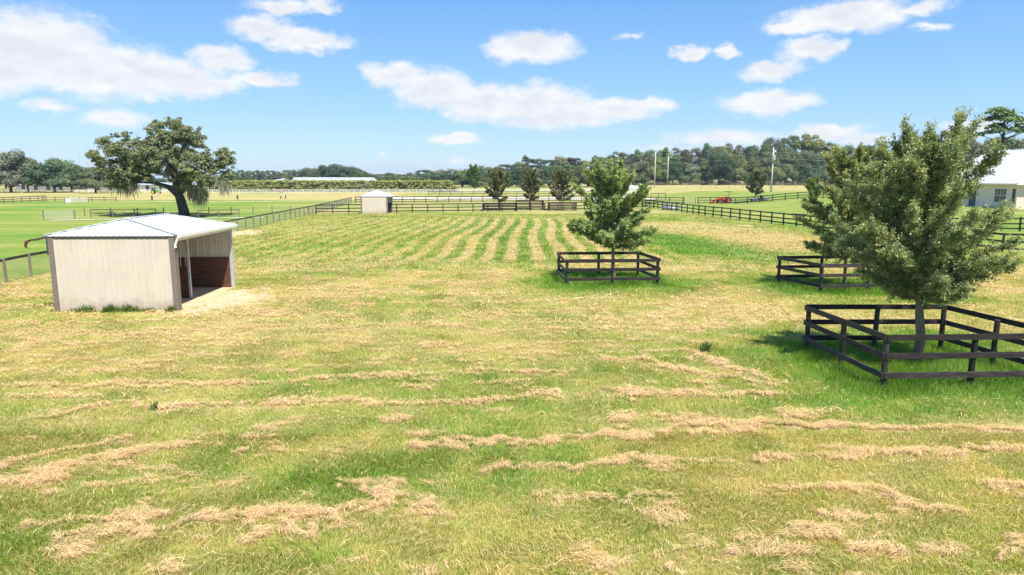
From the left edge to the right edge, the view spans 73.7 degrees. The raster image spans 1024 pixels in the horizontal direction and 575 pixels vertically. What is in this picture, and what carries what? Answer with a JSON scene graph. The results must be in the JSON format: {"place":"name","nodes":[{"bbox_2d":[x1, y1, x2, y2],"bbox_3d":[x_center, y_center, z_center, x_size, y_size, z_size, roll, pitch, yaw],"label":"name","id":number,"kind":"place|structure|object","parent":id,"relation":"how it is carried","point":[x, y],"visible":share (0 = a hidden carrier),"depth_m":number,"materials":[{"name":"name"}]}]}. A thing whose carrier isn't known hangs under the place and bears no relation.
{"place":"outdoors","nodes":[
{"label":"outdoors","id":0,"kind":"place"},
{"bbox_2d":[16,182,241,189],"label":"stable block","id":1,"kind":"structure","parent":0,"point":[141,186],"depth_m":283.41,"materials":[{"name":"white paint"}]},
{"bbox_2d":[162,201,271,201],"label":"path","id":2,"kind":"structure","parent":0,"point":[223,201],"depth_m":150.03,"materials":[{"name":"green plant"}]},
{"bbox_2d":[0,179,1023,574],"bbox_3d":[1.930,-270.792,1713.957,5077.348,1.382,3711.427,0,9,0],"label":"ground","id":3,"kind":"structure","parent":0,"point":[22,221],"depth_m":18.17,"materials":[{"name":"green plant"}]},
{"bbox_2d":[0,147,32,192],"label":"oak tree","id":4,"kind":"object","parent":3,"relation":"on","point":[6,159],"visible":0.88,"depth_m":243.08,"materials":[{"name":"green plant"}]},
{"bbox_2d":[0,196,46,203],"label":"board fence","id":5,"kind":"object","parent":3,"relation":"on","point":[21,198],"visible":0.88,"depth_m":144.38,"materials":[{"name":"brown wood"}]},
{"bbox_2d":[4,157,47,189],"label":"oak tree","id":6,"kind":"object","parent":3,"relation":"on","point":[17,165],"visible":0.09,"depth_m":248.31,"materials":[{"name":"green plant"}]},
{"bbox_2d":[19,156,83,192],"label":"oak tree","id":7,"kind":"object","parent":3,"relation":"on","point":[63,173],"visible":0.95,"depth_m":238.75,"materials":[{"name":"green plant"}]},
{"bbox_2d":[42,210,75,219],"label":"pasture gate","id":8,"kind":"structure","parent":3,"relation":"on","point":[73,214],"depth_m":86.16,"materials":[{"name":"metal"}]},
{"bbox_2d":[51,164,89,189],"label":"oak tree","id":9,"kind":"object","parent":3,"relation":"on","point":[75,167],"visible":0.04,"depth_m":250.71,"materials":[{"name":"green plant"}]},
{"bbox_2d":[42,196,116,200],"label":"board fence","id":10,"kind":"object","parent":3,"relation":"on","point":[79,200],"visible":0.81,"depth_m":151.62,"materials":[{"name":"brown wood"}]},
{"bbox_2d":[72,167,108,192],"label":"oak tree","id":11,"kind":"object","parent":3,"relation":"on","point":[96,181],"visible":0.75,"depth_m":230.32,"materials":[{"name":"green plant"}]},
{"bbox_2d":[50,303,176,313],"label":"weeds","id":12,"kind":"object","parent":3,"relation":"on","point":[110,308],"visible":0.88,"depth_m":26.74,"materials":[{"name":"green plant"}]},
{"bbox_2d":[90,209,155,217],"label":"wooden rail","id":13,"kind":"object","parent":3,"relation":"on","point":[119,209],"visible":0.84,"depth_m":90.72,"materials":[{"name":"grey wood"}]},
{"bbox_2d":[24,213,237,311],"bbox_3d":[-15.996,-1.308,29.635,5.994,3.618,6.392,0,9,-2],"label":"run in shed","id":14,"kind":"object","parent":3,"relation":"on","point":[159,262],"visible":0.96,"depth_m":26.76,"materials":[{"name":"beige metal"}]},
{"bbox_2d":[85,117,236,215],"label":"mossy oak","id":15,"kind":"object","parent":3,"relation":"on","point":[157,147],"visible":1,"depth_m":91.11,"materials":[{"name":"green plant"}]},
{"bbox_2d":[0,197,351,282],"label":"wire fence","id":16,"kind":"object","parent":3,"relation":"on","point":[29,261],"visible":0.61,"depth_m":68.91,"materials":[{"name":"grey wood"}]},
{"bbox_2d":[84,206,309,216],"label":"wire fence","id":17,"kind":"object","parent":3,"relation":"on","point":[110,211],"visible":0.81,"depth_m":95.40,"materials":[{"name":"grey metal"}]},
{"bbox_2d":[197,209,239,217],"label":"wooden rail","id":18,"kind":"object","parent":3,"relation":"on","point":[218,213],"visible":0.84,"depth_m":89.12,"materials":[{"name":"grey wood"}]},
{"bbox_2d":[248,171,263,179],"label":"tall tree","id":19,"kind":"object","parent":3,"relation":"on","point":[256,177],"visible":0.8,"depth_m":512.24,"materials":[{"name":"green plant"}]},
{"bbox_2d":[0,188,590,192],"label":"white fence","id":20,"kind":"object","parent":3,"relation":"on","point":[88,190],"visible":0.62,"depth_m":240.82,"materials":[{"name":"paint"}]},
{"bbox_2d":[299,167,320,176],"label":"oak tree","id":21,"kind":"object","parent":3,"relation":"on","point":[305,172],"visible":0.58,"depth_m":391.10,"materials":[{"name":"green plant"}]},
{"bbox_2d":[309,165,328,176],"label":"oak tree","id":22,"kind":"object","parent":3,"relation":"on","point":[322,169],"visible":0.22,"depth_m":399.31,"materials":[{"name":"green plant"}]},
{"bbox_2d":[204,179,458,191],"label":"hedge","id":23,"kind":"object","parent":3,"relation":"on","point":[273,185],"visible":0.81,"depth_m":258.63,"materials":[{"name":"green plant"}]},
{"bbox_2d":[292,177,375,185],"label":"greenhouse","id":24,"kind":"object","parent":3,"relation":"on","point":[334,178],"visible":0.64,"depth_m":328.32,"materials":[{"name":"white plastic"}]},
{"bbox_2d":[325,163,353,176],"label":"oak tree","id":25,"kind":"object","parent":3,"relation":"on","point":[334,170],"visible":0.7,"depth_m":389.85,"materials":[{"name":"green plant"}]},
{"bbox_2d":[353,171,375,177],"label":"oak tree","id":26,"kind":"object","parent":3,"relation":"on","point":[360,173],"visible":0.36,"depth_m":391.78,"materials":[{"name":"green plant"}]},
{"bbox_2d":[360,190,393,213],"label":"run in shed","id":27,"kind":"object","parent":3,"relation":"on","point":[376,201],"visible":0.98,"depth_m":99.58,"materials":[{"name":"beige metal"}]},
{"bbox_2d":[378,175,404,182],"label":"oak tree","id":28,"kind":"object","parent":3,"relation":"on","point":[390,177],"visible":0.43,"depth_m":369.23,"materials":[{"name":"green plant"}]},
{"bbox_2d":[419,172,442,186],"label":"oak tree","id":29,"kind":"object","parent":3,"relation":"on","point":[431,177],"visible":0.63,"depth_m":378.06,"materials":[{"name":"green plant"}]},
{"bbox_2d":[440,172,454,184],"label":"oak tree","id":30,"kind":"object","parent":3,"relation":"on","point":[445,176],"visible":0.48,"depth_m":377.74,"materials":[{"name":"green plant"}]},
{"bbox_2d":[451,172,477,186],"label":"oak tree","id":31,"kind":"object","parent":3,"relation":"on","point":[458,179],"visible":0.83,"depth_m":366.52,"materials":[{"name":"green plant"}]},
{"bbox_2d":[465,164,482,187],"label":"young tree","id":32,"kind":"object","parent":3,"relation":"on","point":[472,173],"visible":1,"depth_m":258.08,"materials":[{"name":"green plant"}]},
{"bbox_2d":[355,196,596,202],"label":"board fence","id":33,"kind":"object","parent":3,"relation":"on","point":[471,198],"visible":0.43,"depth_m":145.54,"materials":[{"name":"paint"}]},
{"bbox_2d":[315,200,654,213],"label":"board fence","id":34,"kind":"object","parent":3,"relation":"on","point":[458,207],"visible":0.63,"depth_m":104.82,"materials":[{"name":"paint"}]},
{"bbox_2d":[483,167,511,210],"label":"young tree","id":35,"kind":"object","parent":3,"relation":"on","point":[499,176],"visible":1,"depth_m":108.40,"materials":[{"name":"green plant"}]},
{"bbox_2d":[482,204,515,210],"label":"fence","id":36,"kind":"object","parent":3,"relation":"on","point":[499,205],"visible":0.51,"depth_m":111.30,"materials":[{"name":"paint"}]},
{"bbox_2d":[503,170,517,186],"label":"oak tree","id":37,"kind":"object","parent":3,"relation":"on","point":[511,176],"visible":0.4,"depth_m":369.92,"materials":[{"name":"green plant"}]},
{"bbox_2d":[428,191,594,195],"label":"board fence","id":38,"kind":"object","parent":3,"relation":"on","point":[439,193],"visible":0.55,"depth_m":197.88,"materials":[{"name":"brown wood"}]},
{"bbox_2d":[0,257,1023,574],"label":"hay","id":39,"kind":"object","parent":3,"relation":"on","point":[118,527],"visible":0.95,"depth_m":13.19},
{"bbox_2d":[510,165,532,186],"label":"oak tree","id":40,"kind":"object","parent":3,"relation":"on","point":[521,172],"visible":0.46,"depth_m":370.06,"materials":[{"name":"green plant"}]},
{"bbox_2d":[393,197,651,199],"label":"sand lane","id":41,"kind":"structure","parent":3,"relation":"on","point":[454,198],"depth_m":171.66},
{"bbox_2d":[515,200,543,208],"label":"tree enclosure","id":42,"kind":"object","parent":3,"relation":"on","point":[529,201],"visible":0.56,"depth_m":112.91,"materials":[{"name":"black wood"}]},
{"bbox_2d":[518,168,540,202],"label":"young tree","id":43,"kind":"object","parent":3,"relation":"on","point":[531,176],"visible":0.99,"depth_m":114.27,"materials":[{"name":"green plant"}]},
{"bbox_2d":[525,158,546,169],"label":"tall tree","id":44,"kind":"object","parent":3,"relation":"on","point":[536,162],"visible":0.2,"depth_m":411.83,"materials":[{"name":"green plant"}]},
{"bbox_2d":[536,160,556,185],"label":"tall tree","id":45,"kind":"object","parent":3,"relation":"on","point":[546,162],"visible":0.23,"depth_m":411.38,"materials":[{"name":"green plant"}]},
{"bbox_2d":[538,166,557,183],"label":"oak tree","id":46,"kind":"object","parent":3,"relation":"on","point":[545,176],"visible":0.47,"depth_m":369.98,"materials":[{"name":"green plant"}]},
{"bbox_2d":[547,166,576,209],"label":"young tree","id":47,"kind":"object","parent":3,"relation":"on","point":[560,178],"visible":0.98,"depth_m":110.42,"materials":[{"name":"green plant"}]},
{"bbox_2d":[549,155,575,168],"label":"oak tree","id":48,"kind":"object","parent":3,"relation":"on","point":[561,160],"visible":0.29,"depth_m":411.53,"materials":[{"name":"green plant"}]},
{"bbox_2d":[548,203,576,210],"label":"tree enclosure","id":49,"kind":"object","parent":3,"relation":"on","point":[556,207],"visible":0.72,"depth_m":109.09,"materials":[{"name":"black wood"}]},
{"bbox_2d":[552,164,573,175],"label":"oak tree","id":50,"kind":"object","parent":3,"relation":"on","point":[565,166],"visible":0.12,"depth_m":380.74,"materials":[{"name":"green plant"}]},
{"bbox_2d":[562,157,584,184],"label":"tall tree","id":51,"kind":"object","parent":3,"relation":"on","point":[577,160],"visible":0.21,"depth_m":411.76,"materials":[{"name":"green plant"}]},
{"bbox_2d":[566,165,591,185],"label":"oak tree","id":52,"kind":"object","parent":3,"relation":"on","point":[577,170],"visible":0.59,"depth_m":368.54,"materials":[{"name":"green plant"}]},
{"bbox_2d":[375,174,833,186],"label":"undergrowth","id":53,"kind":"object","parent":3,"relation":"on","point":[635,182],"visible":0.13,"depth_m":383.40,"materials":[{"name":"green plant"}]},
{"bbox_2d":[557,251,660,285],"bbox_3d":[4.830,-0.954,34.897,4.746,1.421,3.435,0,9,-3],"label":"tree enclosure","id":54,"kind":"object","parent":3,"relation":"on","point":[612,269],"visible":0.98,"depth_m":33.33,"materials":[{"name":"black wood"}]},
{"bbox_2d":[566,156,658,276],"bbox_3d":[5.200,-3.533,35.057,4.806,6.350,4.543,0,9,0],"label":"oak tree","id":55,"kind":"object","parent":3,"relation":"on","point":[610,226],"visible":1,"depth_m":34.72,"materials":[{"name":"green plant"}]},
{"bbox_2d":[601,150,626,167],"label":"tall tree","id":56,"kind":"object","parent":3,"relation":"on","point":[615,157],"visible":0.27,"depth_m":410.92,"materials":[{"name":"green plant"}]},
{"bbox_2d":[619,152,639,170],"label":"tall tree","id":57,"kind":"object","parent":3,"relation":"on","point":[627,158],"visible":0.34,"depth_m":412.15,"materials":[{"name":"green plant"}]},
{"bbox_2d":[626,160,651,184],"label":"oak tree","id":58,"kind":"object","parent":3,"relation":"on","point":[641,166],"visible":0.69,"depth_m":369.74,"materials":[{"name":"green plant"}]},
{"bbox_2d":[642,150,662,169],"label":"oak tree","id":59,"kind":"object","parent":3,"relation":"on","point":[648,153],"visible":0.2,"depth_m":411.69,"materials":[{"name":"green plant"}]},
{"bbox_2d":[645,157,671,181],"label":"oak tree","id":60,"kind":"object","parent":3,"relation":"on","point":[661,169],"visible":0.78,"depth_m":376.86,"materials":[{"name":"green plant"}]},
{"bbox_2d":[646,197,683,203],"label":"board fence","id":61,"kind":"object","parent":3,"relation":"on","point":[666,197],"visible":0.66,"depth_m":138.18,"materials":[{"name":"paint"}]},
{"bbox_2d":[658,156,686,181],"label":"oak tree","id":62,"kind":"object","parent":3,"relation":"on","point":[675,169],"visible":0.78,"depth_m":376.37,"materials":[{"name":"green plant"}]},
{"bbox_2d":[671,147,690,181],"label":"tall tree","id":63,"kind":"object","parent":3,"relation":"on","point":[685,154],"visible":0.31,"depth_m":411.12,"materials":[{"name":"green plant"}]},
{"bbox_2d":[677,162,703,184],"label":"oak tree","id":64,"kind":"object","parent":3,"relation":"on","point":[694,176],"visible":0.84,"depth_m":375.14,"materials":[{"name":"green plant"}]},
{"bbox_2d":[681,147,704,175],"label":"tall tree","id":65,"kind":"object","parent":3,"relation":"on","point":[697,151],"visible":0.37,"depth_m":412.13,"materials":[{"name":"green plant"}]},
{"bbox_2d":[694,339,713,351],"bbox_3d":[5.877,1.731,20.640,0.567,0.457,0.557,-7,11,-35],"label":"weed","id":66,"kind":"object","parent":3,"relation":"on","point":[706,346],"visible":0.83,"depth_m":20.59,"materials":[{"name":"green plant"}]},
{"bbox_2d":[697,160,717,181],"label":"oak tree","id":67,"kind":"object","parent":3,"relation":"on","point":[703,166],"visible":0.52,"depth_m":377.17,"materials":[{"name":"green plant"}]},
{"bbox_2d":[696,143,718,180],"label":"oak tree","id":68,"kind":"object","parent":3,"relation":"on","point":[708,156],"visible":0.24,"depth_m":411.67,"materials":[{"name":"green plant"}]},
{"bbox_2d":[702,143,713,156],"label":"pine tree","id":69,"kind":"object","parent":3,"relation":"on","point":[707,147],"visible":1,"depth_m":401.07,"materials":[{"name":"green plant"}]},
{"bbox_2d":[705,152,735,184],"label":"oak tree","id":70,"kind":"object","parent":3,"relation":"on","point":[718,169],"visible":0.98,"depth_m":366.94,"materials":[{"name":"green plant"}]},
{"bbox_2d":[708,145,732,179],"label":"oak tree","id":71,"kind":"object","parent":3,"relation":"on","point":[721,149],"visible":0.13,"depth_m":410.38,"materials":[{"name":"green plant"}]},
{"bbox_2d":[725,142,742,181],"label":"tall tree","id":72,"kind":"object","parent":3,"relation":"on","point":[736,150],"visible":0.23,"depth_m":410.99,"materials":[{"name":"green plant"}]},
{"bbox_2d":[644,182,834,184],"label":"board fence","id":73,"kind":"object","parent":3,"relation":"on","point":[727,183],"visible":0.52,"depth_m":371.77,"materials":[{"name":"brown wood"}]},
{"bbox_2d":[729,154,751,179],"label":"oak tree","id":74,"kind":"object","parent":3,"relation":"on","point":[737,164],"visible":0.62,"depth_m":377.19,"materials":[{"name":"green plant"}]},
{"bbox_2d":[740,145,760,171],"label":"oak tree","id":75,"kind":"object","parent":3,"relation":"on","point":[753,151],"visible":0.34,"depth_m":409.75,"materials":[{"name":"green plant"}]},
{"bbox_2d":[736,160,768,181],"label":"oak tree","id":76,"kind":"object","parent":3,"relation":"on","point":[754,167],"visible":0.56,"depth_m":374.13,"materials":[{"name":"green plant"}]},
{"bbox_2d":[742,170,767,195],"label":"young tree","id":77,"kind":"object","parent":3,"relation":"on","point":[756,177],"visible":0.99,"depth_m":140.19,"materials":[{"name":"green plant"}]},
{"bbox_2d":[746,142,770,170],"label":"oak tree","id":78,"kind":"object","parent":3,"relation":"on","point":[764,146],"visible":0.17,"depth_m":409.33,"materials":[{"name":"green plant"}]},
{"bbox_2d":[697,192,825,203],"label":"board fence","id":79,"kind":"object","parent":3,"relation":"on","point":[747,199],"visible":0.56,"depth_m":136.16,"materials":[{"name":"paint"}]},
{"bbox_2d":[758,151,786,180],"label":"oak tree","id":80,"kind":"object","parent":3,"relation":"on","point":[766,159],"visible":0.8,"depth_m":371.05,"materials":[{"name":"green plant"}]},
{"bbox_2d":[770,147,775,191],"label":"utility pole","id":81,"kind":"object","parent":3,"relation":"on","point":[773,157],"visible":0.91,"depth_m":192.03,"materials":[{"name":"grey wood"}]},
{"bbox_2d":[315,152,821,170],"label":"power line","id":82,"kind":"object","parent":81,"relation":"attached to","point":[616,160],"visible":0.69,"depth_m":224.58,"materials":[{"name":"metal"}]},
{"bbox_2d":[761,135,787,154],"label":"oak tree","id":83,"kind":"object","parent":3,"relation":"on","point":[778,145],"visible":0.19,"depth_m":409.73,"materials":[{"name":"green plant"}]},
{"bbox_2d":[776,146,798,181],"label":"oak tree","id":84,"kind":"object","parent":3,"relation":"on","point":[789,170],"visible":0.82,"depth_m":374.50,"materials":[{"name":"green plant"}]},
{"bbox_2d":[773,135,802,180],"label":"tall tree","id":85,"kind":"object","parent":3,"relation":"on","point":[789,143],"visible":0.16,"depth_m":409.93,"materials":[{"name":"green plant"}]},
{"bbox_2d":[791,156,812,181],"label":"oak tree","id":86,"kind":"object","parent":3,"relation":"on","point":[802,173],"visible":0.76,"depth_m":371.89,"materials":[{"name":"green plant"}]},
{"bbox_2d":[788,132,820,181],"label":"tall tree","id":87,"kind":"object","parent":3,"relation":"on","point":[806,145],"visible":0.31,"depth_m":409.97,"materials":[{"name":"green plant"}]},
{"bbox_2d":[797,149,829,179],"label":"oak tree","id":88,"kind":"object","parent":3,"relation":"on","point":[815,171],"visible":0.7,"depth_m":369.91,"materials":[{"name":"green plant"}]},
{"bbox_2d":[803,176,823,214],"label":"young tree","id":89,"kind":"object","parent":3,"relation":"on","point":[812,190],"visible":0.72,"depth_m":96.70,"materials":[{"name":"green plant"}]},
{"bbox_2d":[801,133,829,157],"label":"tall tree","id":90,"kind":"object","parent":3,"relation":"on","point":[818,142],"visible":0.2,"depth_m":409.72,"materials":[{"name":"green plant"}]},
{"bbox_2d":[813,142,835,155],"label":"tall tree","id":91,"kind":"object","parent":3,"relation":"on","point":[826,148],"visible":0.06,"depth_m":410.12,"materials":[{"name":"green plant"}]},
{"bbox_2d":[643,199,1023,251],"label":"board fence","id":92,"kind":"object","parent":3,"relation":"on","point":[783,218],"visible":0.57,"depth_m":82.96,"materials":[{"name":"paint"}]},
{"bbox_2d":[775,256,906,290],"bbox_3d":[15.951,-0.635,32.764,5.312,1.470,3.201,-1,9,-5],"label":"tree enclosure","id":93,"kind":"object","parent":3,"relation":"on","point":[820,274],"visible":0.53,"depth_m":31.93,"materials":[{"name":"black wood"}]},
{"bbox_2d":[792,140,892,283],"bbox_3d":[15.859,-3.429,32.347,4.583,7.004,4.237,0,9,0],"label":"oak tree","id":94,"kind":"object","parent":3,"relation":"on","point":[844,167],"visible":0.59,"depth_m":31.78,"materials":[{"name":"green plant"}]},
{"bbox_2d":[802,304,1023,386],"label":"tree enclosure","id":95,"kind":"object","parent":3,"relation":"on","point":[941,337],"visible":0.96,"depth_m":18.39,"materials":[{"name":"black wood"}]},
{"bbox_2d":[830,105,1023,361],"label":"oak tree","id":96,"kind":"object","parent":3,"relation":"on","point":[916,186],"visible":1,"depth_m":18.27,"materials":[{"name":"green plant"}]},
{"bbox_2d":[836,217,1023,230],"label":"board fence","id":97,"kind":"object","parent":3,"relation":"on","point":[1020,223],"visible":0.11,"depth_m":67.08,"materials":[{"name":"paint"}]},
{"bbox_2d":[937,124,977,164],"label":"tall tree","id":98,"kind":"object","parent":3,"relation":"on","point":[966,155],"visible":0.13,"depth_m":136.01,"materials":[{"name":"green plant"}]},
{"bbox_2d":[968,138,990,156],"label":"oak tree","id":99,"kind":"object","parent":3,"relation":"on","point":[978,149],"visible":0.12,"depth_m":144.89,"materials":[{"name":"green plant"}]},
{"bbox_2d":[950,148,1023,208],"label":"house","id":100,"kind":"structure","parent":3,"relation":"on","point":[1006,181],"depth_m":93.96,"materials":[{"name":"paint"}]},
{"bbox_2d":[968,191,975,205],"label":"door","id":101,"kind":"structure","parent":100,"relation":"in","point":[971,202],"depth_m":97.68,"materials":[{"name":"wood"}]},
{"bbox_2d":[993,188,1007,202],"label":"window","id":102,"kind":"structure","parent":100,"relation":"in","point":[1000,194],"depth_m":92.31,"materials":[{"name":"white glass"}]},
{"bbox_2d":[973,106,1023,148],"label":"pine tree","id":103,"kind":"object","parent":3,"relation":"on","point":[1007,114],"visible":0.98,"depth_m":124.26,"materials":[{"name":"green plant"}]},
{"bbox_2d":[982,135,1022,154],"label":"oak tree","id":104,"kind":"object","parent":3,"relation":"on","point":[1011,143],"visible":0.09,"depth_m":156.62,"materials":[{"name":"green plant"}]},
{"bbox_2d":[0,0,1023,178],"label":"sky","id":105,"kind":"structure","parent":0,"point":[371,86],"materials":[{"name":"blue"}]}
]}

